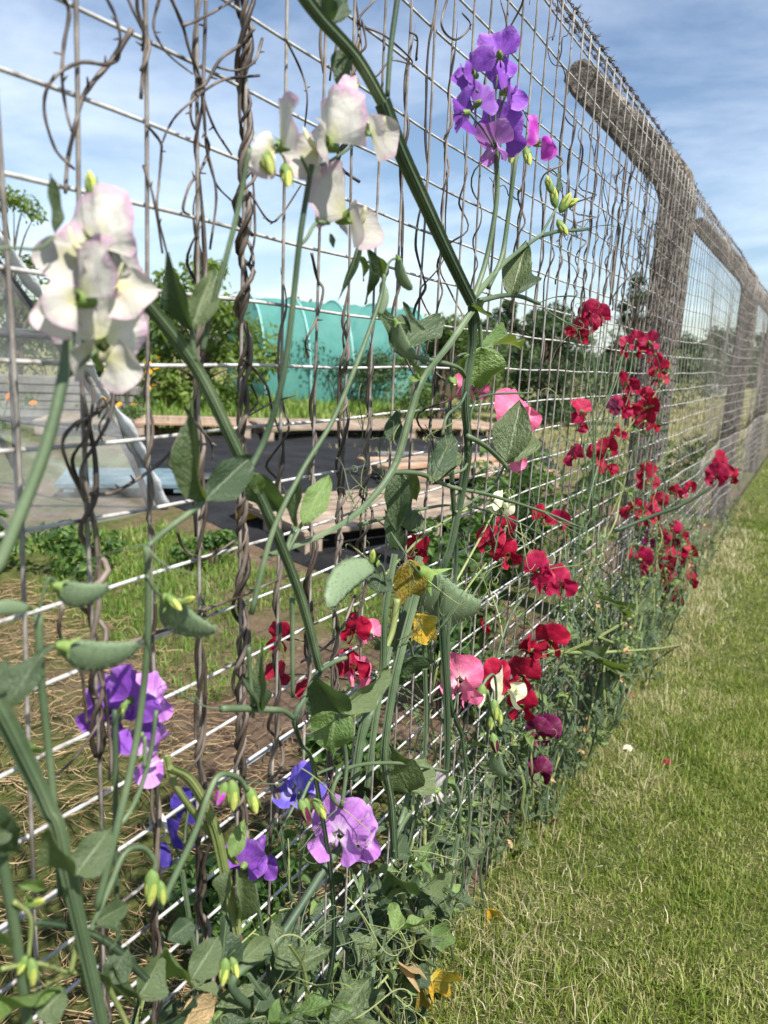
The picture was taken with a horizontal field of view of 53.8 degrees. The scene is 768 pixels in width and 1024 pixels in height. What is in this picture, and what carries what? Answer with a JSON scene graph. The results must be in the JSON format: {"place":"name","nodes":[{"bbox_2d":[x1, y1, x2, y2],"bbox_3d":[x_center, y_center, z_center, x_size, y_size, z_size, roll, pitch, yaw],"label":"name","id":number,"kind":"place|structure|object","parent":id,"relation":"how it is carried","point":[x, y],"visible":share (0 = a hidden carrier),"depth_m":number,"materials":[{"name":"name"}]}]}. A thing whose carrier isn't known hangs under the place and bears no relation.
{"place":"outdoors","nodes":[
{"label":"outdoors","id":0,"kind":"place"},
{"bbox_2d":[133,381,460,434],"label":"meadow grass","id":1,"kind":"structure","parent":0,"point":[323,407],"depth_m":11.23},
{"bbox_2d":[1,402,763,703],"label":"rough grass","id":2,"kind":"structure","parent":0,"point":[139,565],"depth_m":2.92,"materials":[{"name":"plant"}]},
{"bbox_2d":[0,338,767,1023],"bbox_3d":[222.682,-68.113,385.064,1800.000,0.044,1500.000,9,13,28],"label":"ground","id":3,"kind":"structure","parent":0,"point":[50,502],"depth_m":1.75,"materials":[{"name":"plant"}]},
{"bbox_2d":[0,182,50,374],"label":"fruit tree","id":4,"kind":"object","parent":3,"relation":"on","point":[16,201],"visible":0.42,"depth_m":10.45,"materials":[{"name":"green plant"}]},
{"bbox_2d":[0,316,73,376],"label":"shrub","id":5,"kind":"object","parent":3,"relation":"on","point":[3,342],"visible":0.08,"depth_m":13.00,"materials":[{"name":"green plant"}]},
{"bbox_2d":[0,374,142,424],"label":"board stack","id":6,"kind":"object","parent":3,"relation":"on","point":[41,386],"visible":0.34,"depth_m":8.21,"materials":[{"name":"brown wood"}]},
{"bbox_2d":[26,519,127,580],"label":"weed clump","id":7,"kind":"object","parent":3,"relation":"on","point":[66,540],"visible":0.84,"depth_m":2.97,"materials":[{"name":"green plant"}]},
{"bbox_2d":[0,170,157,1023],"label":"sweet pea","id":8,"kind":"object","parent":3,"relation":"on","point":[96,314],"visible":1,"depth_m":0.38,"materials":[{"name":"beige plant"}]},
{"bbox_2d":[0,232,168,538],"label":"plastic cover","id":9,"kind":"object","parent":3,"relation":"on","point":[31,283],"visible":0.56,"depth_m":3.81,"materials":[{"name":"white"}]},
{"bbox_2d":[15,277,171,390],"bbox_3d":[-4.031,-2.617,11.115,1.932,2.170,2.256,9,13,28],"label":"fruit tree","id":10,"kind":"object","parent":3,"relation":"on","point":[52,353],"visible":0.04,"depth_m":10.76,"materials":[{"name":"green plant"}]},
{"bbox_2d":[0,545,221,1023],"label":"sweet pea","id":11,"kind":"object","parent":3,"relation":"on","point":[140,700],"visible":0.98,"depth_m":0.44,"materials":[{"name":"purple plant"}]},
{"bbox_2d":[130,930,185,1023],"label":"sweet pea","id":12,"kind":"object","parent":3,"relation":"on","point":[166,1010],"visible":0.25,"depth_m":0.70,"materials":[{"name":"green plant"}]},
{"bbox_2d":[160,787,202,993],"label":"sweet pea","id":13,"kind":"object","parent":3,"relation":"on","point":[176,843],"visible":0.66,"depth_m":0.62,"materials":[{"name":"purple plant"}]},
{"bbox_2d":[134,415,251,438],"bbox_3d":[-2.034,-0.917,8.089,1.163,0.148,0.902,0,12,-15],"label":"wooden pallet","id":14,"kind":"object","parent":3,"relation":"on","point":[140,424],"visible":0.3,"depth_m":7.82,"materials":[{"name":"brown wood"}]},
{"bbox_2d":[167,529,237,568],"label":"weed clump","id":15,"kind":"object","parent":3,"relation":"on","point":[211,541],"visible":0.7,"depth_m":3.23,"materials":[{"name":"green plant"}]},
{"bbox_2d":[0,577,407,1023],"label":"straw mulch","id":16,"kind":"object","parent":3,"relation":"on","point":[20,780],"visible":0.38,"depth_m":1.62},
{"bbox_2d":[135,255,289,410],"bbox_3d":[-2.723,-2.682,11.540,2.623,2.446,2.289,3,12,-1],"label":"fruit tree","id":17,"kind":"object","parent":3,"relation":"on","point":[224,319],"visible":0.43,"depth_m":11.31,"materials":[{"name":"green plant"}]},
{"bbox_2d":[162,817,313,984],"bbox_3d":[-0.230,0.638,1.259,0.276,0.214,0.260,9,13,28],"label":"weed clump","id":18,"kind":"object","parent":3,"relation":"on","point":[210,901],"visible":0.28,"depth_m":1.23,"materials":[{"name":"green plant"}]},
{"bbox_2d":[68,74,418,1023],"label":"sweet pea","id":19,"kind":"object","parent":3,"relation":"on","point":[348,118],"visible":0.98,"depth_m":0.50,"materials":[{"name":"green plant"}]},
{"bbox_2d":[218,1013,268,1023],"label":"sweet pea","id":20,"kind":"object","parent":3,"relation":"on","point":[232,1018],"visible":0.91,"depth_m":0.63,"materials":[{"name":"green plant"}]},
{"bbox_2d":[184,992,219,1023],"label":"dead leaf","id":21,"kind":"object","parent":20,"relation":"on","point":[202,1012],"visible":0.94,"depth_m":0.58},
{"bbox_2d":[191,902,296,997],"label":"sweet pea","id":22,"kind":"object","parent":3,"relation":"on","point":[233,945],"visible":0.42,"depth_m":0.70,"materials":[{"name":"green plant"}]},
{"bbox_2d":[225,835,277,987],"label":"sweet pea","id":23,"kind":"object","parent":3,"relation":"on","point":[254,859],"visible":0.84,"depth_m":0.67,"materials":[{"name":"purple plant"}]},
{"bbox_2d":[115,882,416,1023],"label":"sweet pea","id":24,"kind":"object","parent":3,"relation":"on","point":[345,1005],"visible":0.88,"depth_m":0.67,"materials":[{"name":"green plant"}]},
{"bbox_2d":[138,904,403,1023],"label":"sweet pea","id":25,"kind":"object","parent":3,"relation":"on","point":[228,1002],"visible":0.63,"depth_m":0.68,"materials":[{"name":"green plant"}]},
{"bbox_2d":[0,519,591,1023],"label":"soil crumbs","id":26,"kind":"object","parent":3,"relation":"on","point":[286,747],"visible":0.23,"depth_m":1.99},
{"bbox_2d":[272,761,326,1010],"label":"sweet pea","id":27,"kind":"object","parent":3,"relation":"on","point":[292,788],"visible":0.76,"depth_m":0.73,"materials":[{"name":"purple plant"}]},
{"bbox_2d":[253,944,381,1023],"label":"sweet pea","id":28,"kind":"object","parent":3,"relation":"on","point":[346,1021],"visible":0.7,"depth_m":0.67,"materials":[{"name":"green plant"}]},
{"bbox_2d":[269,880,372,996],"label":"sweet pea","id":29,"kind":"object","parent":3,"relation":"on","point":[314,941],"visible":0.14,"depth_m":0.97,"materials":[{"name":"green plant"}]},
{"bbox_2d":[226,294,432,403],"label":"netting tunnel","id":30,"kind":"structure","parent":3,"relation":"on","point":[299,380],"depth_m":13.93,"materials":[{"name":"fabric"}]},
{"bbox_2d":[286,889,381,1008],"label":"sweet pea","id":31,"kind":"object","parent":3,"relation":"on","point":[319,922],"visible":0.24,"depth_m":0.91,"materials":[{"name":"green plant"}]},
{"bbox_2d":[129,430,559,580],"bbox_3d":[-0.289,-0.519,6.904,4.223,0.092,6.435,9,13,28],"label":"weed membrane","id":32,"kind":"object","parent":3,"relation":"on","point":[221,514],"visible":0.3,"depth_m":5.93,"materials":[{"name":"fabric"}]},
{"bbox_2d":[54,467,180,492],"bbox_3d":[-1.658,-0.209,4.898,0.800,0.051,0.550,0,14,-15],"label":"blue board","id":33,"kind":"object","parent":32,"relation":"on","point":[112,477],"visible":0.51,"depth_m":4.79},
{"bbox_2d":[247,418,414,440],"bbox_3d":[-0.625,-0.936,8.559,1.716,0.152,1.013,-2,13,-22],"label":"wooden pallet","id":34,"kind":"object","parent":32,"relation":"on","point":[354,424],"visible":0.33,"depth_m":8.34,"materials":[{"name":"brown wood"}]},
{"bbox_2d":[234,485,531,553],"bbox_3d":[0.031,0.015,4.217,1.514,0.152,0.806,-5,14,-34],"label":"wooden pallet","id":35,"kind":"object","parent":32,"relation":"on","point":[434,497],"visible":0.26,"depth_m":3.95,"materials":[{"name":"brown wood"}]},
{"bbox_2d":[356,456,560,487],"bbox_3d":[0.564,-0.304,5.874,1.322,0.152,0.903,-3,13,-28],"label":"wooden pallet","id":36,"kind":"object","parent":32,"relation":"on","point":[414,459],"visible":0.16,"depth_m":5.80,"materials":[{"name":"brown wood"}]},
{"bbox_2d":[289,336,413,403],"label":"shrub","id":37,"kind":"object","parent":3,"relation":"on","point":[380,376],"visible":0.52,"depth_m":13.52,"materials":[{"name":"green plant"}]},
{"bbox_2d":[297,678,406,786],"bbox_3d":[-0.061,0.513,1.703,0.232,0.254,0.286,6,12,12],"label":"weed clump","id":38,"kind":"object","parent":3,"relation":"on","point":[311,744],"visible":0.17,"depth_m":1.65,"materials":[{"name":"green plant"}]},
{"bbox_2d":[264,534,440,1023],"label":"sweet pea","id":39,"kind":"object","parent":3,"relation":"on","point":[352,667],"visible":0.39,"depth_m":0.82,"materials":[{"name":"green plant"}]},
{"bbox_2d":[308,892,435,1011],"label":"sweet pea","id":40,"kind":"object","parent":3,"relation":"on","point":[382,905],"visible":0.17,"depth_m":0.94,"materials":[{"name":"green plant"}]},
{"bbox_2d":[306,853,446,1023],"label":"sweet pea","id":41,"kind":"object","parent":3,"relation":"on","point":[339,879],"visible":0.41,"depth_m":1.01,"materials":[{"name":"green plant"}]},
{"bbox_2d":[156,383,604,1023],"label":"sweet pea","id":42,"kind":"object","parent":3,"relation":"on","point":[352,827],"visible":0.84,"depth_m":0.72,"materials":[{"name":"green plant"}]},
{"bbox_2d":[346,863,415,1017],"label":"sweet pea","id":43,"kind":"object","parent":3,"relation":"on","point":[375,887],"visible":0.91,"depth_m":0.80,"materials":[{"name":"green plant"}]},
{"bbox_2d":[0,0,767,1023],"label":"wire fence","id":44,"kind":"object","parent":3,"relation":"on","point":[596,94],"visible":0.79,"depth_m":1.18,"materials":[{"name":"metal"}]},
{"bbox_2d":[40,0,134,1023],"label":"dead vine","id":45,"kind":"object","parent":44,"relation":"attached to","point":[100,577],"visible":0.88,"depth_m":0.48,"materials":[{"name":"plant"}]},
{"bbox_2d":[89,0,181,1023],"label":"dead vine","id":46,"kind":"object","parent":44,"relation":"attached to","point":[145,45],"visible":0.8,"depth_m":0.52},
{"bbox_2d":[128,0,301,993],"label":"dead vine","id":47,"kind":"object","parent":44,"relation":"attached to","point":[201,916],"visible":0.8,"depth_m":0.56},
{"bbox_2d":[162,0,300,941],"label":"dead vine","id":48,"kind":"object","parent":44,"relation":"attached to","point":[241,68],"visible":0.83,"depth_m":0.58,"materials":[{"name":"plant"}]},
{"bbox_2d":[265,37,309,851],"bbox_3d":[-0.090,-0.018,0.666,0.024,0.708,0.040,9,13,28],"label":"dead vine","id":49,"kind":"object","parent":44,"relation":"attached to","point":[277,794],"visible":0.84,"depth_m":0.69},
{"bbox_2d":[242,19,355,729],"bbox_3d":[-0.067,-0.182,0.662,0.031,0.822,0.193,9,13,28],"label":"dead vine","id":50,"kind":"object","parent":44,"relation":"attached to","point":[314,555],"visible":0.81,"depth_m":0.70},
{"bbox_2d":[327,0,361,790],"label":"dead vine","id":51,"kind":"object","parent":44,"relation":"attached to","point":[341,445],"visible":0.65,"depth_m":0.74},
{"bbox_2d":[354,320,375,617],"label":"dead vine","id":52,"kind":"object","parent":44,"relation":"attached to","point":[368,476],"visible":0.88,"depth_m":0.79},
{"bbox_2d":[357,0,416,386],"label":"dead vine","id":53,"kind":"object","parent":44,"relation":"attached to","point":[364,27],"visible":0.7,"depth_m":0.75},
{"bbox_2d":[409,0,438,432],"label":"dead vine","id":54,"kind":"object","parent":44,"relation":"attached to","point":[426,156],"visible":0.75,"depth_m":0.81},
{"bbox_2d":[416,21,457,506],"bbox_3d":[0.065,-0.269,0.877,0.047,0.542,0.044,9,13,28],"label":"dead vine","id":55,"kind":"object","parent":44,"relation":"attached to","point":[446,135],"visible":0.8,"depth_m":0.87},
{"bbox_2d":[339,902,434,1008],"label":"sweet pea","id":56,"kind":"object","parent":3,"relation":"on","point":[396,917],"visible":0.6,"depth_m":0.83,"materials":[{"name":"green plant"}]},
{"bbox_2d":[337,845,453,999],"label":"sweet pea","id":57,"kind":"object","parent":3,"relation":"on","point":[377,908],"visible":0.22,"depth_m":0.99,"materials":[{"name":"green plant"}]},
{"bbox_2d":[323,498,489,1023],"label":"sweet pea","id":58,"kind":"object","parent":3,"relation":"on","point":[346,577],"visible":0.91,"depth_m":0.82,"materials":[{"name":"green plant"}]},
{"bbox_2d":[335,785,479,1020],"bbox_3d":[0.025,0.567,1.069,0.115,0.381,0.330,9,13,28],"label":"sweet pea","id":59,"kind":"object","parent":3,"relation":"on","point":[383,826],"visible":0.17,"depth_m":1.03,"materials":[{"name":"green plant"}]},
{"bbox_2d":[322,893,503,1023],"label":"sweet pea","id":60,"kind":"object","parent":3,"relation":"on","point":[437,981],"visible":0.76,"depth_m":1.05,"materials":[{"name":"green plant"}]},
{"bbox_2d":[362,772,464,972],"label":"sweet pea","id":61,"kind":"object","parent":3,"relation":"on","point":[440,777],"visible":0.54,"depth_m":1.03,"materials":[{"name":"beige plant"}]},
{"bbox_2d":[370,775,483,1012],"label":"sweet pea","id":62,"kind":"object","parent":3,"relation":"on","point":[462,896],"visible":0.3,"depth_m":1.12,"materials":[{"name":"green plant"}]},
{"bbox_2d":[372,418,493,435],"bbox_3d":[0.742,-1.040,9.438,1.521,0.148,1.005,-3,13,-25],"label":"wooden pallet","id":63,"kind":"object","parent":3,"relation":"on","point":[457,425],"visible":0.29,"depth_m":9.34,"materials":[{"name":"brown wood"}]},
{"bbox_2d":[390,695,484,969],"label":"sweet pea","id":64,"kind":"object","parent":3,"relation":"on","point":[423,822],"visible":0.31,"depth_m":1.04,"materials":[{"name":"green plant"}]},
{"bbox_2d":[382,312,495,419],"bbox_3d":[1.013,-2.033,10.905,1.784,1.649,2.020,9,13,28],"label":"broadleaf tree","id":65,"kind":"object","parent":3,"relation":"on","point":[426,393],"visible":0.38,"depth_m":10.67,"materials":[{"name":"green plant"}]},
{"bbox_2d":[259,0,622,1020],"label":"sweet pea","id":66,"kind":"object","parent":3,"relation":"on","point":[485,362],"visible":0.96,"depth_m":0.74,"materials":[{"name":"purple plant"}]},
{"bbox_2d":[389,611,503,723],"bbox_3d":[0.187,0.412,2.073,0.327,0.324,0.266,6,12,13],"label":"weed clump","id":67,"kind":"object","parent":3,"relation":"on","point":[454,636],"visible":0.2,"depth_m":2.03,"materials":[{"name":"green plant"}]},
{"bbox_2d":[389,551,504,647],"bbox_3d":[0.209,0.318,2.507,0.389,0.354,0.302,-5,14,-33],"label":"weed clump","id":68,"kind":"object","parent":3,"relation":"on","point":[483,590],"visible":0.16,"depth_m":2.50,"materials":[{"name":"green plant"}]},
{"bbox_2d":[412,498,524,592],"bbox_3d":[0.345,0.158,3.070,0.464,0.412,0.558,9,13,28],"label":"weed clump","id":69,"kind":"object","parent":3,"relation":"on","point":[433,548],"visible":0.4,"depth_m":2.99,"materials":[{"name":"green plant"}]},
{"bbox_2d":[396,514,541,932],"bbox_3d":[0.124,0.375,1.140,0.116,0.730,0.308,9,13,28],"label":"sweet pea","id":70,"kind":"object","parent":3,"relation":"on","point":[519,669],"visible":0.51,"depth_m":1.13,"materials":[{"name":"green plant"}]},
{"bbox_2d":[435,702,522,885],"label":"sweet pea","id":71,"kind":"object","parent":3,"relation":"on","point":[482,764],"visible":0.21,"depth_m":1.32,"materials":[{"name":"green plant"}]},
{"bbox_2d":[207,330,760,387],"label":"distant hedgerow","id":72,"kind":"object","parent":3,"relation":"on","point":[754,365],"visible":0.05,"depth_m":49.33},
{"bbox_2d":[451,651,524,898],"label":"sweet pea","id":73,"kind":"object","parent":3,"relation":"on","point":[485,831],"visible":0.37,"depth_m":1.31,"materials":[{"name":"green plant"}]},
{"bbox_2d":[440,352,541,962],"bbox_3d":[0.108,0.289,0.998,0.093,0.975,0.266,9,13,28],"label":"sweet pea","id":74,"kind":"object","parent":3,"relation":"on","point":[466,674],"visible":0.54,"depth_m":0.96,"materials":[{"name":"pink plant"}]},
{"bbox_2d":[472,704,522,867],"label":"sweet pea","id":75,"kind":"object","parent":3,"relation":"on","point":[508,776],"visible":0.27,"depth_m":1.42,"materials":[{"name":"green plant"}]},
{"bbox_2d":[477,490,526,906],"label":"sweet pea","id":76,"kind":"object","parent":3,"relation":"on","point":[517,691],"visible":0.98,"depth_m":1.12,"materials":[{"name":"beige plant"}]},
{"bbox_2d":[447,653,556,842],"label":"sweet pea","id":77,"kind":"object","parent":3,"relation":"on","point":[528,739],"visible":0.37,"depth_m":1.37,"materials":[{"name":"green plant"}]},
{"bbox_2d":[448,648,568,861],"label":"sweet pea","id":78,"kind":"object","parent":3,"relation":"on","point":[506,727],"visible":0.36,"depth_m":1.33,"materials":[{"name":"green plant"}]},
{"bbox_2d":[442,503,577,877],"bbox_3d":[0.221,0.346,1.286,0.130,0.715,0.337,9,13,28],"label":"sweet pea","id":79,"kind":"object","parent":3,"relation":"on","point":[548,580],"visible":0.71,"depth_m":1.29,"materials":[{"name":"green plant"}]},
{"bbox_2d":[462,447,559,551],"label":"weed clump","id":80,"kind":"object","parent":3,"relation":"on","point":[480,478],"visible":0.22,"depth_m":3.61,"materials":[{"name":"green plant"}]},
{"bbox_2d":[489,446,566,502],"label":"weed clump","id":81,"kind":"object","parent":3,"relation":"on","point":[528,466],"visible":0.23,"depth_m":4.67,"materials":[{"name":"green plant"}]},
{"bbox_2d":[489,662,584,852],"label":"sweet pea","id":82,"kind":"object","parent":3,"relation":"on","point":[536,776],"visible":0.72,"depth_m":1.45,"materials":[{"name":"green plant"}]},
{"bbox_2d":[528,684,568,827],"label":"sweet pea","id":83,"kind":"object","parent":3,"relation":"on","point":[542,799],"visible":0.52,"depth_m":1.52,"materials":[{"name":"green plant"}]},
{"bbox_2d":[494,300,610,429],"bbox_3d":[2.440,-2.173,11.240,1.757,1.927,1.561,9,13,28],"label":"broadleaf tree","id":84,"kind":"object","parent":3,"relation":"on","point":[534,375],"visible":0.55,"depth_m":11.12,"materials":[{"name":"green plant"}]},
{"bbox_2d":[505,458,599,590],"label":"pea","id":85,"kind":"object","parent":3,"relation":"on","point":[524,496],"visible":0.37,"depth_m":3.06,"materials":[{"name":"green plant"}]},
{"bbox_2d":[510,298,610,829],"bbox_3d":[0.339,0.141,1.417,0.129,1.055,0.318,9,13,28],"label":"sweet pea","id":86,"kind":"object","parent":3,"relation":"on","point":[592,315],"visible":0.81,"depth_m":1.44,"materials":[{"name":"green plant"}]},
{"bbox_2d":[377,498,767,1023],"bbox_3d":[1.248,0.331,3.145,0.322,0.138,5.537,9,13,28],"label":"dry grass fringe","id":87,"kind":"object","parent":3,"relation":"on","point":[743,506],"visible":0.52,"depth_m":1.73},
{"bbox_2d":[524,348,637,412],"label":"shrub","id":88,"kind":"object","parent":3,"relation":"on","point":[577,375],"visible":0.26,"depth_m":15.10,"materials":[{"name":"green plant"}]},
{"bbox_2d":[550,581,621,779],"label":"sweet pea","id":89,"kind":"object","parent":3,"relation":"on","point":[600,735],"visible":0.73,"depth_m":1.70,"materials":[{"name":"green plant"}]},
{"bbox_2d":[555,316,637,779],"bbox_3d":[0.477,0.101,1.663,0.108,1.034,0.545,8,13,24],"label":"sweet pea","id":90,"kind":"object","parent":3,"relation":"on","point":[614,406],"visible":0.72,"depth_m":1.61,"materials":[{"name":"green plant"}]},
{"bbox_2d":[568,554,631,751],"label":"sweet pea","id":91,"kind":"object","parent":3,"relation":"on","point":[623,657],"visible":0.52,"depth_m":1.78,"materials":[{"name":"green plant"}]},
{"bbox_2d":[525,594,680,825],"bbox_3d":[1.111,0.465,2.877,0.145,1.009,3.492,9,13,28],"label":"sweet pea","id":92,"kind":"object","parent":3,"relation":"on","point":[612,665],"visible":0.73,"depth_m":1.65,"materials":[{"name":"green plant"}]},
{"bbox_2d":[557,433,666,529],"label":"weed clump","id":93,"kind":"object","parent":3,"relation":"on","point":[607,488],"visible":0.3,"depth_m":4.35,"materials":[{"name":"green plant"}]},
{"bbox_2d":[582,560,649,748],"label":"sweet pea","id":94,"kind":"object","parent":3,"relation":"on","point":[624,678],"visible":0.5,"depth_m":1.84,"materials":[{"name":"green plant"}]},
{"bbox_2d":[590,616,654,729],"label":"sweet pea","id":95,"kind":"object","parent":3,"relation":"on","point":[624,715],"visible":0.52,"depth_m":1.98,"materials":[{"name":"green plant"}]},
{"bbox_2d":[570,330,682,729],"bbox_3d":[0.562,0.090,1.784,0.145,1.019,0.458,9,13,28],"label":"sweet pea","id":96,"kind":"object","parent":3,"relation":"on","point":[645,409],"visible":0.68,"depth_m":1.83,"materials":[{"name":"green plant"}]},
{"bbox_2d":[605,545,673,700],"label":"sweet pea","id":97,"kind":"object","parent":3,"relation":"on","point":[663,562],"visible":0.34,"depth_m":2.12,"materials":[{"name":"green plant"}]},
{"bbox_2d":[600,271,682,425],"bbox_3d":[3.916,-2.480,11.774,0.936,2.399,1.199,-3,13,-25],"label":"sapling","id":98,"kind":"object","parent":3,"relation":"on","point":[624,310],"visible":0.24,"depth_m":11.71,"materials":[{"name":"green plant"}]},
{"bbox_2d":[608,342,682,702],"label":"sweet pea","id":99,"kind":"object","parent":3,"relation":"on","point":[646,555],"visible":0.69,"depth_m":2.07,"materials":[{"name":"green plant"}]},
{"bbox_2d":[630,522,690,652],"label":"sweet pea","id":100,"kind":"object","parent":3,"relation":"on","point":[675,581],"visible":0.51,"depth_m":2.45,"materials":[{"name":"green plant"}]},
{"bbox_2d":[581,349,751,409],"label":"shrub","id":101,"kind":"object","parent":3,"relation":"on","point":[689,384],"visible":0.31,"depth_m":18.07,"materials":[{"name":"green plant"}]},
{"bbox_2d":[625,432,711,506],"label":"weed clump","id":102,"kind":"object","parent":3,"relation":"on","point":[683,477],"visible":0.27,"depth_m":5.13,"materials":[{"name":"green plant"}]},
{"bbox_2d":[647,481,697,633],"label":"sweet pea","id":103,"kind":"object","parent":3,"relation":"on","point":[688,486],"visible":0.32,"depth_m":2.59,"materials":[{"name":"red plant"}]},
{"bbox_2d":[614,446,738,666],"bbox_3d":[0.825,0.166,2.134,0.244,0.783,1.098,8,13,23],"label":"sweet pea","id":104,"kind":"object","parent":3,"relation":"on","point":[720,470],"visible":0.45,"depth_m":2.17,"materials":[{"name":"green plant"}]},
{"bbox_2d":[0,0,767,369],"label":"sky","id":105,"kind":"structure","parent":0,"point":[700,67],"materials":[{"name":"blue"}]},
{"bbox_2d":[320,395,767,500],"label":"field grass","id":106,"kind":"structure","parent":0,"point":[599,430],"depth_m":10.50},
{"bbox_2d":[390,463,767,1023],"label":"lawn grass","id":107,"kind":"structure","parent":0,"point":[684,731],"depth_m":1.48,"materials":[{"name":"plant"}]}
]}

